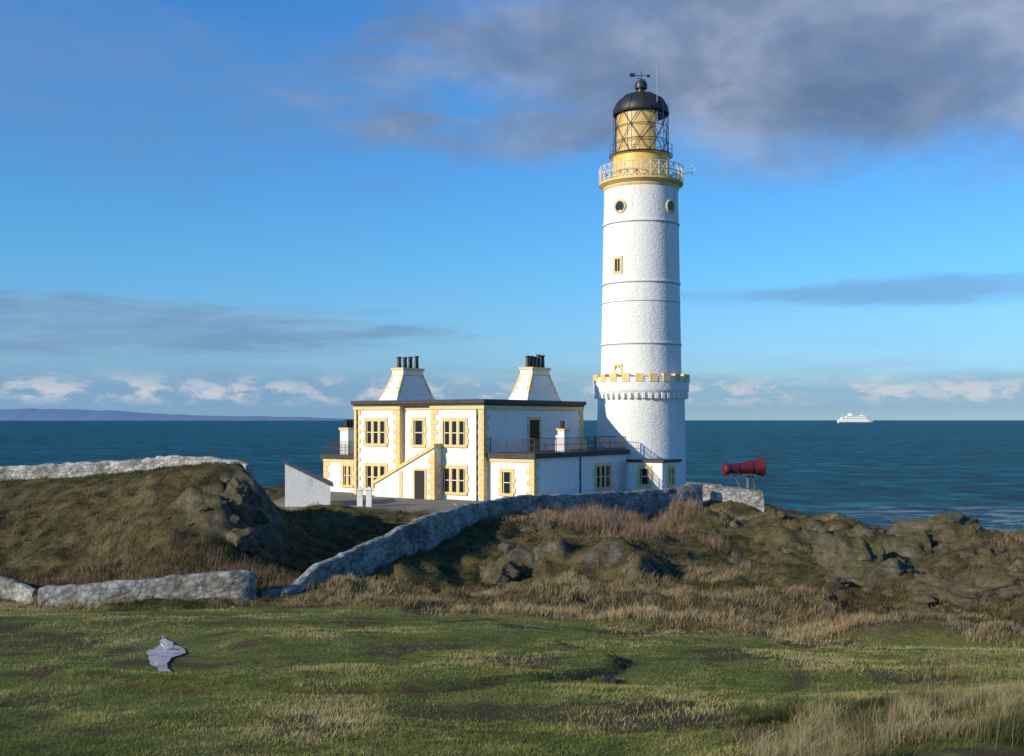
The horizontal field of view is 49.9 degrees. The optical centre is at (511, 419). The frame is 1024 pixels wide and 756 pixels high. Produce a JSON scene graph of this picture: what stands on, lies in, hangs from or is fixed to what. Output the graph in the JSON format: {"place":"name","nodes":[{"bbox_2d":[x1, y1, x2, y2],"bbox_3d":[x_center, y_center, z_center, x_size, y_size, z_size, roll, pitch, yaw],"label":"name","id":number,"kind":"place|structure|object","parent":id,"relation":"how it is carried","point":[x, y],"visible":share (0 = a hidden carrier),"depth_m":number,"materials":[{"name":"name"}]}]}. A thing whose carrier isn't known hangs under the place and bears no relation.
{"place":"outdoors","nodes":[
{"label":"outdoors","id":0,"kind":"place"},
{"bbox_2d":[0,408,343,420],"bbox_3d":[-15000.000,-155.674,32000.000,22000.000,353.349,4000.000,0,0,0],"label":"distant hills","id":1,"kind":"structure","parent":0,"point":[29,414],"depth_m":30740.17,"materials":[{"name":"blue"}]},
{"bbox_2d":[0,463,1023,755],"bbox_3d":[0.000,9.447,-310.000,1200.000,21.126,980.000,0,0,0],"label":"ground","id":2,"kind":"structure","parent":0,"point":[614,555],"depth_m":33.18,"materials":[{"name":"green plant"}]},
{"bbox_2d":[0,576,37,604],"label":"boundary wall","id":3,"kind":"structure","parent":2,"relation":"on","point":[17,590],"depth_m":47.73,"materials":[{"name":"stone"}]},
{"bbox_2d":[0,455,253,480],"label":"boundary wall","id":4,"kind":"structure","parent":2,"relation":"on","point":[71,469],"depth_m":63.51,"materials":[{"name":"grey stone"}]},
{"bbox_2d":[38,570,256,607],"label":"boundary wall","id":5,"kind":"structure","parent":2,"relation":"on","point":[239,584],"depth_m":46.67,"materials":[{"name":"stone"}]},
{"bbox_2d":[0,530,299,600],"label":"dead bracken","id":6,"kind":"object","parent":2,"relation":"on","point":[249,567],"visible":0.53,"depth_m":50.47,"materials":[{"name":"brown plant"}]},
{"bbox_2d":[146,637,184,671],"bbox_3d":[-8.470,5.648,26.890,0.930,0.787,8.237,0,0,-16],"label":"rock","id":7,"kind":"object","parent":2,"relation":"on","point":[162,653],"visible":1,"depth_m":26.93,"materials":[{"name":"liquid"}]},
{"bbox_2d":[220,492,249,523],"bbox_3d":[-14.491,4.608,55.572,2.298,1.893,2.039,0,0,0],"label":"rock","id":8,"kind":"object","parent":2,"relation":"on","point":[239,506],"visible":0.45,"depth_m":55.33,"materials":[{"name":"grey stone"}]},
{"bbox_2d":[224,477,258,503],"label":"rock","id":9,"kind":"object","parent":2,"relation":"on","point":[243,489],"visible":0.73,"depth_m":56.74,"materials":[{"name":"grey stone"}]},
{"bbox_2d":[225,527,259,552],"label":"rock","id":10,"kind":"object","parent":2,"relation":"on","point":[243,540],"visible":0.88,"depth_m":52.65,"materials":[{"name":"grey stone"}]},
{"bbox_2d":[283,459,333,506],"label":"outbuilding","id":11,"kind":"structure","parent":2,"relation":"on","point":[304,487],"depth_m":73.78,"materials":[{"name":"paint"}]},
{"bbox_2d":[280,505,363,509],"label":"garden wall","id":12,"kind":"structure","parent":2,"relation":"on","point":[294,508],"depth_m":72.87,"materials":[{"name":"grey stone"}]},
{"bbox_2d":[357,487,363,505],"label":"gate pillar","id":13,"kind":"structure","parent":2,"relation":"on","point":[359,496],"depth_m":73.42,"materials":[{"name":"white paint"}]},
{"bbox_2d":[366,487,372,506],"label":"gate pillar","id":14,"kind":"structure","parent":2,"relation":"on","point":[368,496],"depth_m":73.42,"materials":[{"name":"white paint"}]},
{"bbox_2d":[439,503,462,505],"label":"garden wall","id":15,"kind":"structure","parent":2,"relation":"on","point":[452,504],"depth_m":74.72,"materials":[{"name":"grey stone"}]},
{"bbox_2d":[262,484,702,596],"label":"boundary wall","id":16,"kind":"structure","parent":2,"relation":"on","point":[412,537],"depth_m":60.32,"materials":[{"name":"stone"}]},
{"bbox_2d":[324,405,679,500],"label":"walls","id":17,"kind":"structure","parent":2,"relation":"on","point":[559,475],"depth_m":82.10,"materials":[{"name":"white paint"}]},
{"bbox_2d":[414,420,538,498],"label":"doors","id":18,"kind":"structure","parent":17,"relation":"attached to","point":[419,475],"depth_m":81.06,"materials":[{"name":"brown wood"}]},
{"bbox_2d":[323,367,675,500],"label":"ochre quoins and surrounds","id":19,"kind":"object","parent":17,"relation":"attached to","point":[432,481],"visible":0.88,"depth_m":82.30,"materials":[{"name":"paint"}]},
{"bbox_2d":[320,399,681,462],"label":"flat roof","id":20,"kind":"structure","parent":17,"relation":"on","point":[541,454],"depth_m":82.31,"materials":[{"name":"black fabric"}]},
{"bbox_2d":[340,369,569,454],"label":"chimney stacks","id":21,"kind":"object","parent":20,"relation":"on","point":[416,388],"visible":0.73,"depth_m":87.45,"materials":[{"name":"white paint"}]},
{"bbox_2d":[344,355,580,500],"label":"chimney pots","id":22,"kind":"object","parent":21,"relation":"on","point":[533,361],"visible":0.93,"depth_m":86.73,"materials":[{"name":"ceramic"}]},
{"bbox_2d":[324,436,625,454],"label":"roof railings","id":23,"kind":"object","parent":20,"relation":"on","point":[575,444],"visible":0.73,"depth_m":81.88,"materials":[{"name":"black metal"}]},
{"bbox_2d":[343,421,672,492],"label":"window panes","id":24,"kind":"object","parent":17,"relation":"attached to","point":[417,436],"visible":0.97,"depth_m":82.70,"materials":[{"name":"black glass"}]},
{"bbox_2d":[344,421,673,492],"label":"window frames","id":25,"kind":"structure","parent":17,"relation":"attached to","point":[456,469],"depth_m":84.21,"materials":[{"name":"wood"}]},
{"bbox_2d":[479,557,525,585],"bbox_3d":[-0.474,7.786,54.979,2.392,1.938,1.913,0,0,0],"label":"rock","id":26,"kind":"object","parent":2,"relation":"on","point":[501,571],"visible":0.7,"depth_m":54.45,"materials":[{"name":"grey stone"}]},
{"bbox_2d":[0,601,1023,755],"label":"lawn grass","id":27,"kind":"structure","parent":2,"relation":"on","point":[485,746],"depth_m":20.12,"materials":[{"name":"green plant"}]},
{"bbox_2d":[0,460,1023,640],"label":"dry scrub grass","id":28,"kind":"structure","parent":2,"relation":"on","point":[802,629],"depth_m":49.22,"materials":[{"name":"brown plant"}]},
{"bbox_2d":[502,544,536,566],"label":"rock","id":29,"kind":"object","parent":2,"relation":"on","point":[522,553],"visible":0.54,"depth_m":56.49,"materials":[{"name":"grey stone"}]},
{"bbox_2d":[184,475,1023,618],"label":"scattered stones","id":30,"kind":"object","parent":2,"relation":"on","point":[1008,593],"visible":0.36,"depth_m":53.96,"materials":[{"name":"grey stone"}]},
{"bbox_2d":[600,674,617,684],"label":"clod of earth","id":31,"kind":"object","parent":2,"relation":"on","point":[610,678],"visible":0.77,"depth_m":21.73,"materials":[{"name":"soil"}]},
{"bbox_2d":[202,588,1023,648],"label":"straw tussocks","id":32,"kind":"object","parent":2,"relation":"on","point":[966,622],"visible":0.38,"depth_m":35.07,"materials":[{"name":"beige plant"}]},
{"bbox_2d":[527,495,740,556],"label":"dead bracken","id":33,"kind":"object","parent":2,"relation":"on","point":[633,527],"visible":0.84,"depth_m":66.23,"materials":[{"name":"brown plant"}]},
{"bbox_2d":[593,73,694,485],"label":"lighthouse","id":34,"kind":"object","parent":2,"relation":"on","point":[641,382],"visible":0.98,"depth_m":89.26,"materials":[{"name":"paint"}]},
{"bbox_2d":[615,201,673,367],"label":"window glass","id":35,"kind":"structure","parent":34,"relation":"in","point":[619,206],"depth_m":89.66,"materials":[{"name":"black"}]},
{"bbox_2d":[687,482,763,512],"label":"stone wall","id":36,"kind":"structure","parent":2,"relation":"on","point":[720,492],"depth_m":81.25,"materials":[{"name":"grey stone"}]},
{"bbox_2d":[721,458,766,489],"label":"foghorn","id":37,"kind":"object","parent":36,"relation":"on","point":[748,468],"visible":1,"depth_m":81.68,"materials":[{"name":"red paint"}]},
{"bbox_2d":[768,547,808,559],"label":"rock","id":38,"kind":"object","parent":2,"relation":"on","point":[790,549],"visible":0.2,"depth_m":59.84,"materials":[{"name":"grey stone"}]},
{"bbox_2d":[813,512,845,521],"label":"rock","id":39,"kind":"object","parent":2,"relation":"on","point":[825,517],"visible":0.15,"depth_m":66.82,"materials":[{"name":"grey stone"}]},
{"bbox_2d":[812,533,885,569],"bbox_3d":[16.762,7.085,54.699,3.937,2.914,3.855,0,0,0],"label":"rock","id":40,"kind":"object","parent":2,"relation":"on","point":[831,551],"visible":0.51,"depth_m":53.84,"materials":[{"name":"grey stone"}]},
{"bbox_2d":[846,523,881,536],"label":"rock","id":41,"kind":"object","parent":2,"relation":"on","point":[859,530],"visible":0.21,"depth_m":61.54,"materials":[{"name":"grey stone"}]},
{"bbox_2d":[707,669,1023,755],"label":"foreground tussocks","id":42,"kind":"object","parent":2,"relation":"on","point":[914,706],"visible":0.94,"depth_m":13.64,"materials":[{"name":"beige plant"}]},
{"bbox_2d":[832,558,919,586],"bbox_3d":[16.644,7.428,50.079,3.818,2.447,2.959,0,0,0],"label":"rock","id":43,"kind":"object","parent":2,"relation":"on","point":[858,572],"visible":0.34,"depth_m":49.38,"materials":[{"name":"grey stone"}]},
{"bbox_2d":[874,532,932,560],"bbox_3d":[20.144,6.897,56.709,3.743,2.250,3.753,0,0,0],"label":"rock","id":44,"kind":"object","parent":2,"relation":"on","point":[915,545],"visible":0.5,"depth_m":55.78,"materials":[{"name":"grey stone"}]},
{"bbox_2d":[808,650,1023,755],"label":"grass stalks","id":45,"kind":"object","parent":2,"relation":"on","point":[934,704],"depth_m":13.02,"materials":[{"name":"plant"}]},
{"bbox_2d":[903,571,945,599],"bbox_3d":[18.117,7.506,47.248,2.500,2.068,2.062,0,0,20],"label":"rock","id":46,"kind":"object","parent":2,"relation":"on","point":[921,584],"visible":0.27,"depth_m":46.85,"materials":[{"name":"grey stone"}]},
{"bbox_2d":[905,608,959,617],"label":"rock","id":47,"kind":"object","parent":2,"relation":"on","point":[932,610],"visible":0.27,"depth_m":41.86,"materials":[{"name":"grey stone"}]},
{"bbox_2d":[886,512,979,536],"bbox_3d":[23.371,6.375,60.989,5.629,2.601,4.423,0,0,0],"label":"rock","id":48,"kind":"object","parent":2,"relation":"on","point":[906,528],"visible":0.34,"depth_m":60.07,"materials":[{"name":"grey stone"}]},
{"bbox_2d":[895,650,1023,690],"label":"straw tussocks","id":49,"kind":"object","parent":2,"relation":"on","point":[946,656],"visible":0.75,"depth_m":24.48,"materials":[{"name":"beige plant"}]},
{"bbox_2d":[932,536,1007,555],"bbox_3d":[22.778,6.995,54.889,2.894,2.255,3.187,0,0,-40],"label":"rock","id":50,"kind":"object","parent":2,"relation":"on","point":[959,544],"visible":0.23,"depth_m":54.22,"materials":[{"name":"grey stone"}]},
{"bbox_2d":[928,561,1023,609],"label":"rock","id":51,"kind":"object","parent":2,"relation":"on","point":[969,590],"visible":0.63,"depth_m":45.08,"materials":[{"name":"grey stone"}]},
{"bbox_2d":[1006,528,1023,541],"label":"rock","id":52,"kind":"object","parent":2,"relation":"on","point":[1019,532],"visible":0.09,"depth_m":57.33,"materials":[{"name":"grey stone"}]},
{"bbox_2d":[0,420,1023,532],"bbox_3d":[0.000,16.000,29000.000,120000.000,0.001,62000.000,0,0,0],"label":"sea","id":53,"kind":"structure","parent":0,"point":[884,474],"depth_m":525.38,"materials":[{"name":"liquid"}]},
{"bbox_2d":[837,413,875,422],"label":"ferry","id":54,"kind":"object","parent":53,"relation":"on","point":[849,418],"visible":0.94,"depth_m":5986.61,"materials":[{"name":"metal"}]},
{"bbox_2d":[0,0,1023,419],"label":"sky","id":55,"kind":"structure","parent":0,"point":[208,207],"materials":[{"name":"blue"}]}
]}

